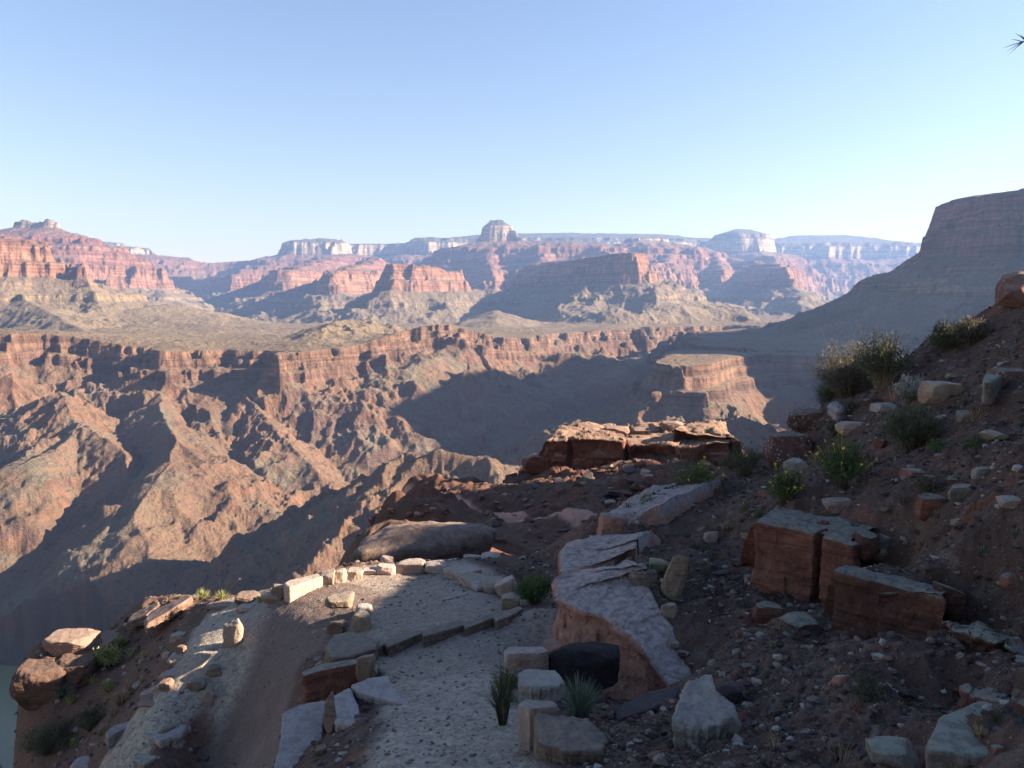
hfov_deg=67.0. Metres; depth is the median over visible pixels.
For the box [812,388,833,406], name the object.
shrub
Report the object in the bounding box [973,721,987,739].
grass tuft
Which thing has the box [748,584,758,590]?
loose stone
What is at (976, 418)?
grass tuft
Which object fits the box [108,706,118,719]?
grass tuft
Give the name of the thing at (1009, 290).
boulder
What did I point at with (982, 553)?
grass tuft
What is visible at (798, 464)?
rock
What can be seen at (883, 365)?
shrub
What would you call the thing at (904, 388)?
shrub
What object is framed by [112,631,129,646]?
grass tuft
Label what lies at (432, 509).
slope rock
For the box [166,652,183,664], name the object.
edge stone
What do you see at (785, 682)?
loose stone
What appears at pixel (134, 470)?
gorge slopes
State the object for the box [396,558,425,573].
wall stone
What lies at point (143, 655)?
grass tuft
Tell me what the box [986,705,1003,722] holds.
grass tuft
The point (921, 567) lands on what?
loose stone
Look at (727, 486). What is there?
shrub
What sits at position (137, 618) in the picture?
rock slab
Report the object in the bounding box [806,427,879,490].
flowering plant
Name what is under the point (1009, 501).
rock
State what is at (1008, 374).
rock
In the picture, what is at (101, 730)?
grass tuft
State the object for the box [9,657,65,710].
boulder
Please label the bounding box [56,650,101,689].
boulder
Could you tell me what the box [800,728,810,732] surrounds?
loose stone
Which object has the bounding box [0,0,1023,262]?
sky
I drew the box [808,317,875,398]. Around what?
shrub
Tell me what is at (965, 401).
shrub
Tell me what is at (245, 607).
stone
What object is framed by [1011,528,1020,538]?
grass tuft
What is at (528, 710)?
path block
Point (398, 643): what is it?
kerb stone
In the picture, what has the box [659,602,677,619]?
rock
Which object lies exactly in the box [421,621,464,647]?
kerb stone
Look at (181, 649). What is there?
edge stone
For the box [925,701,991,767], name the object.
rock slab
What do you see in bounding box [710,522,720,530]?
grass tuft
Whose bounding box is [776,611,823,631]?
rock
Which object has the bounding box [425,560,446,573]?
wall stone
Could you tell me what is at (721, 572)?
loose stone
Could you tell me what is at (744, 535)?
loose stone
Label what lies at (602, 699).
loose stone
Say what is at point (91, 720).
shrub
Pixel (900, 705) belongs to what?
grass tuft
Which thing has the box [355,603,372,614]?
stone
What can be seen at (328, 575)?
wall stone
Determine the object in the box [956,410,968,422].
rock
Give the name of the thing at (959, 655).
loose stone
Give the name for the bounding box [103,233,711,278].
rim
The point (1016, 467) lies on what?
loose stone
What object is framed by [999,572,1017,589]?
rock
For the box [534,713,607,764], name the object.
path block
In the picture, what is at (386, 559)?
stone
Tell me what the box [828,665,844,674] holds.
grass tuft
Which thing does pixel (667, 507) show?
outcrop
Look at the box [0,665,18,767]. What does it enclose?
river
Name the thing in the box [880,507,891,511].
loose stone
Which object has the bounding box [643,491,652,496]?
loose stone
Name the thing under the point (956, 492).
rock
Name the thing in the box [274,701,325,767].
rock slab
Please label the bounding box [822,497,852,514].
rock
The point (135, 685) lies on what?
slope stone
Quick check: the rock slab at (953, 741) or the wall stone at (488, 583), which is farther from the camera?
the wall stone at (488, 583)
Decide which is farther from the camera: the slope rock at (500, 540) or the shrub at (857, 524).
the slope rock at (500, 540)
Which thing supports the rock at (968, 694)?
on the ground at (261, 655)
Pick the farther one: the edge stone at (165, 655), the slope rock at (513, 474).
the slope rock at (513, 474)
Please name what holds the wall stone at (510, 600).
on the ground at (261, 655)
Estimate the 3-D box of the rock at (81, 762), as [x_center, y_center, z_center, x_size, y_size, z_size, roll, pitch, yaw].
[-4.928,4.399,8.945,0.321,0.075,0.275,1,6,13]
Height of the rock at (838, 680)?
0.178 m
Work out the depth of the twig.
3.06 m
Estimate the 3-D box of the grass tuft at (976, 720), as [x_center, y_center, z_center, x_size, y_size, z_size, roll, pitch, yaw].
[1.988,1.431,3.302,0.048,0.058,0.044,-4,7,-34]
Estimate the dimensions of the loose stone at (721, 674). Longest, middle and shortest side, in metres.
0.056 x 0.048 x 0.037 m
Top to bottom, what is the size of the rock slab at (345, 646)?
0.301 m
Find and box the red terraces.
[168,254,389,322]
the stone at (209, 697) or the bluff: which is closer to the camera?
the stone at (209, 697)
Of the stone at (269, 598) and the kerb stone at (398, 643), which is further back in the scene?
the stone at (269, 598)
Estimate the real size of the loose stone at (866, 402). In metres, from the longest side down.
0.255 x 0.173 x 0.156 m
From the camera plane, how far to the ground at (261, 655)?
8.07 m
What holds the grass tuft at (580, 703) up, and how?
on the ground at (261, 655)
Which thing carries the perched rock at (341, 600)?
on the ground at (261, 655)
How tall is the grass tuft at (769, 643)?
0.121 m
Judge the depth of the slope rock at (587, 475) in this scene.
57.51 m
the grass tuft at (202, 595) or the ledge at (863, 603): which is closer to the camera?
the ledge at (863, 603)
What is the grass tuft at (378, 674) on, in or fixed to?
on the ground at (261, 655)
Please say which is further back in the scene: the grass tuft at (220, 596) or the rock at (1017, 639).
the grass tuft at (220, 596)
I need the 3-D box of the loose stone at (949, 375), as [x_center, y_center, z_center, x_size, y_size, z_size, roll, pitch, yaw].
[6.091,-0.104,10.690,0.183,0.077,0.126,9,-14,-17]
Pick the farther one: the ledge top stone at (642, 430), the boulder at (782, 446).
the ledge top stone at (642, 430)
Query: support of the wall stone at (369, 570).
on the ground at (261, 655)
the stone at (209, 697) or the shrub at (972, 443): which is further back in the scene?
the stone at (209, 697)
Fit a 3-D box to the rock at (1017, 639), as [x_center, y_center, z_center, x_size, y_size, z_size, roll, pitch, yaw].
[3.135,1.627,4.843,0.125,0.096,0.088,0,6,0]
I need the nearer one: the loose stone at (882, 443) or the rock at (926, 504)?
the rock at (926, 504)
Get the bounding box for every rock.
[70,756,89,767]
[234,590,260,604]
[324,591,354,608]
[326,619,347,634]
[405,511,412,516]
[414,511,420,518]
[429,507,436,512]
[478,494,483,500]
[484,510,490,515]
[492,521,501,527]
[495,537,507,543]
[505,473,516,477]
[518,467,524,474]
[521,503,534,510]
[523,516,533,523]
[525,485,534,491]
[531,484,539,488]
[549,466,559,474]
[553,477,563,482]
[557,529,568,532]
[572,482,581,487]
[581,472,592,478]
[594,481,607,485]
[596,469,604,473]
[606,490,620,496]
[619,490,631,497]
[621,463,635,474]
[626,569,658,590]
[630,483,641,491]
[634,460,645,467]
[649,558,668,573]
[655,472,663,476]
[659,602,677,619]
[661,555,687,602]
[703,531,717,542]
[708,458,717,465]
[751,677,761,686]
[783,458,808,474]
[786,408,823,428]
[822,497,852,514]
[830,674,850,685]
[835,421,861,435]
[865,736,920,767]
[869,402,896,413]
[874,549,887,560]
[877,533,890,548]
[898,468,924,477]
[914,492,945,520]
[917,381,963,404]
[947,484,972,500]
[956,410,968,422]
[971,466,988,479]
[978,430,1008,440]
[989,368,1023,388]
[995,495,1020,508]
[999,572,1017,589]
[1010,636,1023,643]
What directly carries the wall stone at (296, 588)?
on the ground at (261, 655)
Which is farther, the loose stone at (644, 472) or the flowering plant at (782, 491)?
the loose stone at (644, 472)
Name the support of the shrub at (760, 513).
on the ground at (261, 655)
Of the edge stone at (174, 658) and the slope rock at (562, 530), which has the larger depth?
the slope rock at (562, 530)
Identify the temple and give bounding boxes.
[0,219,220,310]
[697,229,845,299]
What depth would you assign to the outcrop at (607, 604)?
7.11 m
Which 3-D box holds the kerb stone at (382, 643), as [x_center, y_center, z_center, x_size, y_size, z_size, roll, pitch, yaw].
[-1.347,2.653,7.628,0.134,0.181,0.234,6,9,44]
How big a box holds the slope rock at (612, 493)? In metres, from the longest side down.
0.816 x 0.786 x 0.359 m
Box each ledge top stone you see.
[605,426,629,436]
[629,427,661,434]
[659,421,683,431]
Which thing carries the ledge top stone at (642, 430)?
on the sandstone ledge at (587, 445)
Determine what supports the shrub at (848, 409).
on the ground at (261, 655)
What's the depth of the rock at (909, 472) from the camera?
7.46 m
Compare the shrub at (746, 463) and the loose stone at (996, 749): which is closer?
the loose stone at (996, 749)
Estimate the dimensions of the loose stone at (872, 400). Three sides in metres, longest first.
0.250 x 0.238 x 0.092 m
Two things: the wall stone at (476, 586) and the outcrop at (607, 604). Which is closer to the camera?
the outcrop at (607, 604)
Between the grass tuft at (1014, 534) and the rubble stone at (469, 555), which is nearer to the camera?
the grass tuft at (1014, 534)
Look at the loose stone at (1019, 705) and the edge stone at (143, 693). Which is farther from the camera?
the edge stone at (143, 693)
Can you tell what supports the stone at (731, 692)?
on the ground at (261, 655)
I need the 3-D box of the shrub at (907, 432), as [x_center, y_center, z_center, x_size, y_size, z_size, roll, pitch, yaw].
[4.554,0.401,8.802,0.735,0.764,0.757,-6,9,-45]
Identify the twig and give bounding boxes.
[1004,34,1023,53]
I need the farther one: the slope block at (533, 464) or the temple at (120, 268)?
the temple at (120, 268)
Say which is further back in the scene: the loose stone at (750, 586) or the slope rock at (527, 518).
the slope rock at (527, 518)
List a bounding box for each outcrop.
[542,560,691,700]
[558,530,660,575]
[597,512,628,535]
[609,479,720,527]
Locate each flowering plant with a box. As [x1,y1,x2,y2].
[665,456,724,487]
[759,458,805,506]
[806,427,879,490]
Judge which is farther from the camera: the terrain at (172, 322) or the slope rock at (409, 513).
the terrain at (172, 322)
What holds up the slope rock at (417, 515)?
on the ground at (261, 655)
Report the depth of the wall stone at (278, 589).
9.93 m
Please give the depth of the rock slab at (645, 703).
5.37 m
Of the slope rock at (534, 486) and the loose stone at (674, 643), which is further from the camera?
the slope rock at (534, 486)
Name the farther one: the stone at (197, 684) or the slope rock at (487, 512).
the slope rock at (487, 512)
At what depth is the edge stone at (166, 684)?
8.79 m
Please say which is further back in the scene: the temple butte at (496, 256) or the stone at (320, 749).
the temple butte at (496, 256)
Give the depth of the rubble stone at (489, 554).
12.39 m
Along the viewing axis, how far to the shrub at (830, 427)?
12.31 m
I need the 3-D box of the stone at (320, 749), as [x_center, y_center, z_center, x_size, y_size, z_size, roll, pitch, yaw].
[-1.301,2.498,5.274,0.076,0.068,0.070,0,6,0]
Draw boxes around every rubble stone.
[463,554,481,557]
[481,551,500,557]
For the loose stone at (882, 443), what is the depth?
9.53 m
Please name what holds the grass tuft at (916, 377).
on the ground at (261, 655)
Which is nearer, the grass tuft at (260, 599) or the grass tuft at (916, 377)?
the grass tuft at (260, 599)
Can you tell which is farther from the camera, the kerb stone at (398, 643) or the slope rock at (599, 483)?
the slope rock at (599, 483)
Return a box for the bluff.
[0,238,153,331]
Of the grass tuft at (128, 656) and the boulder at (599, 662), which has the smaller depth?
the boulder at (599, 662)
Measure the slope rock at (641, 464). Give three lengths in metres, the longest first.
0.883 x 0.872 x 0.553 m
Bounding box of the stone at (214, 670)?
[206,664,221,676]
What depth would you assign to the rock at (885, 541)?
7.07 m
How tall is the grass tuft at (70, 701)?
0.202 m
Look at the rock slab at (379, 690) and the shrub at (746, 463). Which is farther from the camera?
the shrub at (746, 463)
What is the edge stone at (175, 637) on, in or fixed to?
on the ground at (261, 655)
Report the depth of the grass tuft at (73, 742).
9.71 m
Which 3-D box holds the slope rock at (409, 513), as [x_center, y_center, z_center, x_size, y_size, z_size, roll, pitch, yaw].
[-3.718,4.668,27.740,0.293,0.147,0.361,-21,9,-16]
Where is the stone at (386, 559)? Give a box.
[380,555,394,562]
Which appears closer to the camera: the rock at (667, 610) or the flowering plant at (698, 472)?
the rock at (667, 610)
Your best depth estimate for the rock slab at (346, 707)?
5.77 m
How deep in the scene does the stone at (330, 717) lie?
5.64 m
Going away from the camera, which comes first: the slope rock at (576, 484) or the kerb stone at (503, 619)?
the kerb stone at (503, 619)
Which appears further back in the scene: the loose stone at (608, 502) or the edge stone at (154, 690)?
the loose stone at (608, 502)
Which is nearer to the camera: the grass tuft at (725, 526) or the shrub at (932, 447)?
the shrub at (932, 447)
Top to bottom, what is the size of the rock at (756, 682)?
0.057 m
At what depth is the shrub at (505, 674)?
5.92 m
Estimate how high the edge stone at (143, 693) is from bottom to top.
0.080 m
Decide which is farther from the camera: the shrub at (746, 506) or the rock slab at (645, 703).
the shrub at (746, 506)
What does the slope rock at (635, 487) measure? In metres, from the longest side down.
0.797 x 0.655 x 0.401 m
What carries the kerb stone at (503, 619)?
on the ground at (261, 655)
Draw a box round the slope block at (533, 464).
[522,453,545,474]
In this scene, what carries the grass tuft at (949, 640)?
on the ground at (261, 655)
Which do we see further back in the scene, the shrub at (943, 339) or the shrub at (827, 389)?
the shrub at (827, 389)
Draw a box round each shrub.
[14,718,79,759]
[50,681,76,698]
[71,705,103,731]
[90,642,123,667]
[100,678,116,692]
[491,662,516,696]
[508,571,552,604]
[639,494,654,503]
[699,542,714,551]
[716,479,737,493]
[720,438,768,476]
[739,502,750,513]
[753,509,765,518]
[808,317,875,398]
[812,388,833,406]
[813,378,839,402]
[824,419,841,435]
[838,399,858,416]
[844,664,895,708]
[848,321,916,388]
[849,521,865,526]
[873,389,949,451]
[892,371,923,402]
[904,472,945,493]
[925,311,962,353]
[926,437,949,452]
[951,312,992,345]
[956,394,977,405]
[959,433,987,448]
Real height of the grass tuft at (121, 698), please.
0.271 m
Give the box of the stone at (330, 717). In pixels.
[324,690,335,733]
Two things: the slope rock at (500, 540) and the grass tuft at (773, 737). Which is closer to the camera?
the grass tuft at (773, 737)
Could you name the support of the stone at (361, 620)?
on the ground at (261, 655)
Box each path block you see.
[504,646,548,686]
[516,669,564,703]
[518,700,557,750]
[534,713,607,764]
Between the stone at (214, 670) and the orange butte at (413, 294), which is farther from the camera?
the orange butte at (413, 294)
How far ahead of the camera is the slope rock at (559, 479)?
55.10 m
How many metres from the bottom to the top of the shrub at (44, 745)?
0.447 m
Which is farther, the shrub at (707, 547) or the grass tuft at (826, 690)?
the shrub at (707, 547)
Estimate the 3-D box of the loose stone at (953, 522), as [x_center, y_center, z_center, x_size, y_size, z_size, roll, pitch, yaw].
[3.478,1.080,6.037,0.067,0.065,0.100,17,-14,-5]
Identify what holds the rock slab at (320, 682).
on the ground at (261, 655)
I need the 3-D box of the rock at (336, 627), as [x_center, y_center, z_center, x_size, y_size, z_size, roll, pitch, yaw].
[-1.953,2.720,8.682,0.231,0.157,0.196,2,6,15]
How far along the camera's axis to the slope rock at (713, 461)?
58.70 m
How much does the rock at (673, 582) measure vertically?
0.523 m
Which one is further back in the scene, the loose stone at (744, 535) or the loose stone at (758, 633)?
the loose stone at (744, 535)
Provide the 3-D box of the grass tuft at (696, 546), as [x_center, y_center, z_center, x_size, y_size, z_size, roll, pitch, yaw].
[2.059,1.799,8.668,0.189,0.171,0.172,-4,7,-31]
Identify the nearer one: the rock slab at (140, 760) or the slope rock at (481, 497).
the rock slab at (140, 760)
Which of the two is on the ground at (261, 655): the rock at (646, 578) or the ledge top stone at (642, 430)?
the rock at (646, 578)
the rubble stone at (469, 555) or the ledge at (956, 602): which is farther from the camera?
the rubble stone at (469, 555)
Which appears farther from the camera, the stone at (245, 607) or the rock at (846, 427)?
the rock at (846, 427)
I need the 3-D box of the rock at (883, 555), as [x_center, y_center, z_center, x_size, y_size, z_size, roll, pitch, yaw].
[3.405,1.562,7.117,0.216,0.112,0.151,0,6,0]
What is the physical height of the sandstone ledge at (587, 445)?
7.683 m
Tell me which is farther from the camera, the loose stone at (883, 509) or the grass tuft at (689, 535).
the grass tuft at (689, 535)
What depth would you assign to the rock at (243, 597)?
10.40 m
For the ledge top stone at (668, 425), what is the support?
on the sandstone ledge at (587, 445)
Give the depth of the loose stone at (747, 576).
7.60 m
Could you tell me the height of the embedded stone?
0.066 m
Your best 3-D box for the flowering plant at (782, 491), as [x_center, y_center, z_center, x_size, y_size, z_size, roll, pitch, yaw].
[2.932,1.034,8.335,0.487,0.584,0.454,0,6,0]
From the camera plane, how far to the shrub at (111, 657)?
10.66 m
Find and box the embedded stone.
[445,592,467,599]
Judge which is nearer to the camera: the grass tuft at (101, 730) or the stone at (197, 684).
the stone at (197, 684)
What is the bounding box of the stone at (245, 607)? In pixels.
[235,603,254,611]
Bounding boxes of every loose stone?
[595,696,605,703]
[604,499,616,506]
[633,738,642,744]
[641,469,649,475]
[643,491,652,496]
[671,639,678,647]
[677,650,689,659]
[716,569,730,576]
[718,671,725,677]
[731,733,742,742]
[740,533,747,538]
[744,574,750,582]
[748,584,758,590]
[755,631,764,637]
[773,653,781,660]
[782,678,789,686]
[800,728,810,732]
[863,398,877,406]
[868,399,879,403]
[871,652,883,660]
[873,439,886,447]
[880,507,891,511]
[919,565,925,571]
[944,474,959,485]
[945,373,958,378]
[950,518,961,525]
[955,652,964,659]
[991,744,1004,754]
[1012,464,1021,471]
[1014,655,1023,661]
[1015,699,1023,711]
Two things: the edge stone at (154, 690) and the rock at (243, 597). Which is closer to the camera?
the edge stone at (154, 690)
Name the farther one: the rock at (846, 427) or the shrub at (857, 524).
the rock at (846, 427)
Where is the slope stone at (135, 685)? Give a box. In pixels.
[132,681,139,689]
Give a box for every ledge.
[538,420,742,469]
[740,506,876,605]
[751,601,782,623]
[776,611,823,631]
[816,583,819,598]
[824,565,963,640]
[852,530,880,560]
[932,581,966,620]
[940,620,1023,655]
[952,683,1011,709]
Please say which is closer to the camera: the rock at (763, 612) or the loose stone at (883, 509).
the rock at (763, 612)
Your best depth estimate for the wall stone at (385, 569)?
10.61 m
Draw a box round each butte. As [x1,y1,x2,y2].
[275,264,508,323]
[414,220,832,316]
[486,253,777,325]
[732,188,1023,345]
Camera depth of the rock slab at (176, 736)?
8.34 m
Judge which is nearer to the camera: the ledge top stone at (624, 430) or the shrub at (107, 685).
the shrub at (107, 685)
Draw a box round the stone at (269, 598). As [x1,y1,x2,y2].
[263,592,282,603]
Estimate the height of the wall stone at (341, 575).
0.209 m
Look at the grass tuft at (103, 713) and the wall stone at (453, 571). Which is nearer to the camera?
the grass tuft at (103, 713)
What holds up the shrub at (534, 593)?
on the ground at (261, 655)
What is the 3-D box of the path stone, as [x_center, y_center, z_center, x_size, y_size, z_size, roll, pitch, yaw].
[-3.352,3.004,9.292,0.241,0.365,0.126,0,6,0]
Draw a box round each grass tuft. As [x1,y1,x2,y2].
[63,691,75,704]
[65,713,73,726]
[68,737,79,746]
[81,695,94,706]
[87,675,99,684]
[93,726,106,736]
[97,709,105,718]
[102,686,132,707]
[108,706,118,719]
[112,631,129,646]
[121,644,137,659]
[124,678,135,689]
[137,649,149,657]
[195,589,211,599]
[215,590,228,599]
[255,594,262,602]
[371,665,385,676]
[487,659,516,725]
[555,670,605,718]
[682,529,693,537]
[687,539,703,549]
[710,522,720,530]
[719,520,733,530]
[758,717,790,746]
[764,637,779,646]
[773,617,786,628]
[822,686,832,693]
[827,720,854,764]
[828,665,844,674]
[893,490,913,504]
[895,700,905,708]
[912,373,923,383]
[944,634,956,642]
[966,406,986,421]
[973,713,983,723]
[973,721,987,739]
[977,543,988,557]
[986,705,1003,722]
[1005,628,1017,635]
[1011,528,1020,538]
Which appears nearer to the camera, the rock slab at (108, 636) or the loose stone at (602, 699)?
the loose stone at (602, 699)
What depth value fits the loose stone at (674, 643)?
6.69 m
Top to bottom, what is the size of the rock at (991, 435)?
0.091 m
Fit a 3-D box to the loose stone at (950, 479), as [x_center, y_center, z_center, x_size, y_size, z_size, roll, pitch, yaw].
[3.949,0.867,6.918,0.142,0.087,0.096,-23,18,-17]
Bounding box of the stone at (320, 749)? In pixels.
[315,743,326,754]
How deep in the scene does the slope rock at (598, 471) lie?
58.20 m
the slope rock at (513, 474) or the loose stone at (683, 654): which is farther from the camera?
the slope rock at (513, 474)
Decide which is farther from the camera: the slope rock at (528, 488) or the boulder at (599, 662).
the slope rock at (528, 488)
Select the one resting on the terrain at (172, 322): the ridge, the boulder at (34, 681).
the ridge
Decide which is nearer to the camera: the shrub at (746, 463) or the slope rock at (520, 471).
the shrub at (746, 463)
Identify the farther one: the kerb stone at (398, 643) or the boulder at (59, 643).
the boulder at (59, 643)
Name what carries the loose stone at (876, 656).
on the ground at (261, 655)
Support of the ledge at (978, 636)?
on the ground at (261, 655)
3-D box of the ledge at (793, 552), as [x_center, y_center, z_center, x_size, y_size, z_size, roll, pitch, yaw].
[2.836,1.935,7.421,1.174,1.302,0.807,6,8,42]
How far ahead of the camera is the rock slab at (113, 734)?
8.65 m
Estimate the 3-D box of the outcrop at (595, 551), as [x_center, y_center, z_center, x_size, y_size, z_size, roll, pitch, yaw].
[1.044,2.202,9.069,1.062,1.020,1.773,4,7,30]
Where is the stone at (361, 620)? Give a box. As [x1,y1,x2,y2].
[351,610,371,632]
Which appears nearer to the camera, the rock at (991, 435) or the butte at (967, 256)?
the rock at (991, 435)
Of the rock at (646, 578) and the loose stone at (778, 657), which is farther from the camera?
the rock at (646, 578)
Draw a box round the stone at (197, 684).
[187,678,205,690]
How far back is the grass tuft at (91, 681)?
10.43 m
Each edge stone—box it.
[137,694,154,706]
[139,688,150,699]
[149,685,161,694]
[158,669,176,680]
[159,678,173,691]
[161,651,170,659]
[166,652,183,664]
[169,631,185,642]
[176,644,186,653]
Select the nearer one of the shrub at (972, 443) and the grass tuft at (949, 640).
the grass tuft at (949, 640)
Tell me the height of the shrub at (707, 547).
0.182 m
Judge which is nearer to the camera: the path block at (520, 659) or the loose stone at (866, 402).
the path block at (520, 659)
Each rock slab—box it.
[97,629,119,650]
[105,721,128,749]
[127,602,159,629]
[133,753,156,767]
[142,724,188,747]
[143,595,192,633]
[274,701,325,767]
[301,659,359,703]
[324,632,378,662]
[334,688,358,731]
[351,676,407,704]
[613,686,679,721]
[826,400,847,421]
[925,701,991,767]
[982,366,1002,404]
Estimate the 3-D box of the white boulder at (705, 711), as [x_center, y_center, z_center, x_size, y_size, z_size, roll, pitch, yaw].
[1.121,2.014,4.618,0.411,0.380,0.451,0,6,0]
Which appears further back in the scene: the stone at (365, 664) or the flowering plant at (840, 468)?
the flowering plant at (840, 468)
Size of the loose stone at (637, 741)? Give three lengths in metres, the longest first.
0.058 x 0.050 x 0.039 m
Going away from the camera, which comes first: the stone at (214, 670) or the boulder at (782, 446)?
the stone at (214, 670)
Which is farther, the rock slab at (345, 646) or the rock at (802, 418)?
the rock at (802, 418)
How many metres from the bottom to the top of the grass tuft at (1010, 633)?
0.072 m
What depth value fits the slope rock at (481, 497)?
48.47 m
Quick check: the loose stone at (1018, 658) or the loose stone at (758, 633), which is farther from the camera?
the loose stone at (758, 633)
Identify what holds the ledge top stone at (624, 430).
on the sandstone ledge at (587, 445)
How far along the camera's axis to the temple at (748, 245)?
9447.44 m
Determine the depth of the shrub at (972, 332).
12.03 m
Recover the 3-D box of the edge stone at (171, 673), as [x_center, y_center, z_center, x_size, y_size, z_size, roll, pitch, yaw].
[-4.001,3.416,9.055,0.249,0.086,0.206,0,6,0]
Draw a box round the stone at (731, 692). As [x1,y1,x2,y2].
[714,681,741,704]
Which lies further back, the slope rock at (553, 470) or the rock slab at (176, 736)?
the slope rock at (553, 470)
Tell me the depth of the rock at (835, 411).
12.77 m
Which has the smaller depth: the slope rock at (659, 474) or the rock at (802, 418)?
the rock at (802, 418)
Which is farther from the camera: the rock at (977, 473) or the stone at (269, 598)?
the stone at (269, 598)
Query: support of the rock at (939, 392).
on the ground at (261, 655)
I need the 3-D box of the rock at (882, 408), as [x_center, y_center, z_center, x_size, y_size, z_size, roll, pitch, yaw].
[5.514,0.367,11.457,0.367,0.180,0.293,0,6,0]
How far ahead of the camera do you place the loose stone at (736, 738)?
4.38 m
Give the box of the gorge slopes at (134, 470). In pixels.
[0,302,951,767]
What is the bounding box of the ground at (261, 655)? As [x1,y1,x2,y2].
[13,303,1023,767]
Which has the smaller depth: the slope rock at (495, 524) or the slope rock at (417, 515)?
the slope rock at (417, 515)
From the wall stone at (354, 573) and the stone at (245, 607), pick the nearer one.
the stone at (245, 607)
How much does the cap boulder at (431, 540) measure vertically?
1.292 m
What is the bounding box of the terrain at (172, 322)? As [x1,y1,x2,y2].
[60,304,753,342]
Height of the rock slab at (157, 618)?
0.358 m
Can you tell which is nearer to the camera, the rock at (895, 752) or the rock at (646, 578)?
the rock at (895, 752)
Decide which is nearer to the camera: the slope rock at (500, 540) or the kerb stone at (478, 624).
the kerb stone at (478, 624)
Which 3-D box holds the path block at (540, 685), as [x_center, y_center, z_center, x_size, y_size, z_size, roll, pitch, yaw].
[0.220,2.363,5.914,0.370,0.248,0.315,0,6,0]
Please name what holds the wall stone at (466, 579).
on the ground at (261, 655)
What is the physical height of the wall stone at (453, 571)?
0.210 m
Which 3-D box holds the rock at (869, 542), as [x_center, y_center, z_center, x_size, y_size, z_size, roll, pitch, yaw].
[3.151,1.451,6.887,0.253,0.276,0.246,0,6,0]
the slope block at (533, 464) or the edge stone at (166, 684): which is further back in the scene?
the slope block at (533, 464)
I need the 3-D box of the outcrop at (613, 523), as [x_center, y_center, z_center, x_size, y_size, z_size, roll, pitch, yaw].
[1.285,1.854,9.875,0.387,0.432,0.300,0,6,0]
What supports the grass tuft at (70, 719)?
on the ground at (261, 655)
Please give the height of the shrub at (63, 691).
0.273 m
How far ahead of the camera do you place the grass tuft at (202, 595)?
11.45 m
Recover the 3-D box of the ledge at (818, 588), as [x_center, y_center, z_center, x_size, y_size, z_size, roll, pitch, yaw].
[2.821,1.900,7.283,0.375,0.259,0.301,0,6,0]
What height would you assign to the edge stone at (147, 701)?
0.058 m
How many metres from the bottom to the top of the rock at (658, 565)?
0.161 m
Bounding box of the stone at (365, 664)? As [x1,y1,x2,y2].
[356,654,375,681]
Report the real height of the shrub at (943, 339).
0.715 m
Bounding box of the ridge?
[774,235,920,292]
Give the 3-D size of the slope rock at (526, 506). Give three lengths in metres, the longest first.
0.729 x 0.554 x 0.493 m
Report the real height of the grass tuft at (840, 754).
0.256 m
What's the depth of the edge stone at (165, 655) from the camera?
9.71 m
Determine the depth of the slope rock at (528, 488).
49.87 m
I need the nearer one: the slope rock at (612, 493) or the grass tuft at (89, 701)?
the grass tuft at (89, 701)
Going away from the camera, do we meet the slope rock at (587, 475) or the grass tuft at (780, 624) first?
the grass tuft at (780, 624)
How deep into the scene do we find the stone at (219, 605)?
10.48 m
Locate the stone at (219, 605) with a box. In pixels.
[207,601,232,610]
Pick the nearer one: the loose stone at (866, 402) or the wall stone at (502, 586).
the wall stone at (502, 586)
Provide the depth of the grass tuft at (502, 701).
5.18 m
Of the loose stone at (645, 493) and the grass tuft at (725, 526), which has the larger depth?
the loose stone at (645, 493)
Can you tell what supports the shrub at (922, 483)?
on the ground at (261, 655)
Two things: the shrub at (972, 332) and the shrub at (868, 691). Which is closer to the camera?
the shrub at (868, 691)
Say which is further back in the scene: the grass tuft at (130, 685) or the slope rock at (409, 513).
the slope rock at (409, 513)
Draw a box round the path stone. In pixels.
[222,618,243,647]
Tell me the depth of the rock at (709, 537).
8.79 m
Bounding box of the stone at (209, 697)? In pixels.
[201,690,215,706]
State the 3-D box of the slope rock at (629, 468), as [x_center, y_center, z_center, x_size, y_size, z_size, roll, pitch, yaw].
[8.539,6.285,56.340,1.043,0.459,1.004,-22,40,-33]
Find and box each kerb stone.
[378,640,385,655]
[385,629,422,655]
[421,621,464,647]
[463,613,495,635]
[493,606,522,629]
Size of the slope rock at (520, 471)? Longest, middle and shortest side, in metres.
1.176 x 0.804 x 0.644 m
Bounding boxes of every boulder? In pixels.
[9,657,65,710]
[42,628,102,656]
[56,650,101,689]
[352,521,496,562]
[548,641,619,695]
[672,675,741,749]
[763,430,812,467]
[994,272,1023,307]
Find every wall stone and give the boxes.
[271,584,283,598]
[283,574,322,602]
[320,568,335,584]
[334,568,346,583]
[347,567,363,579]
[362,567,376,574]
[376,563,395,574]
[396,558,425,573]
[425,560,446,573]
[443,564,481,578]
[458,572,484,588]
[470,580,483,591]
[481,576,502,594]
[494,575,518,597]
[501,592,519,609]
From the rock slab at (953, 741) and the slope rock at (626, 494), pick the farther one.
the slope rock at (626, 494)

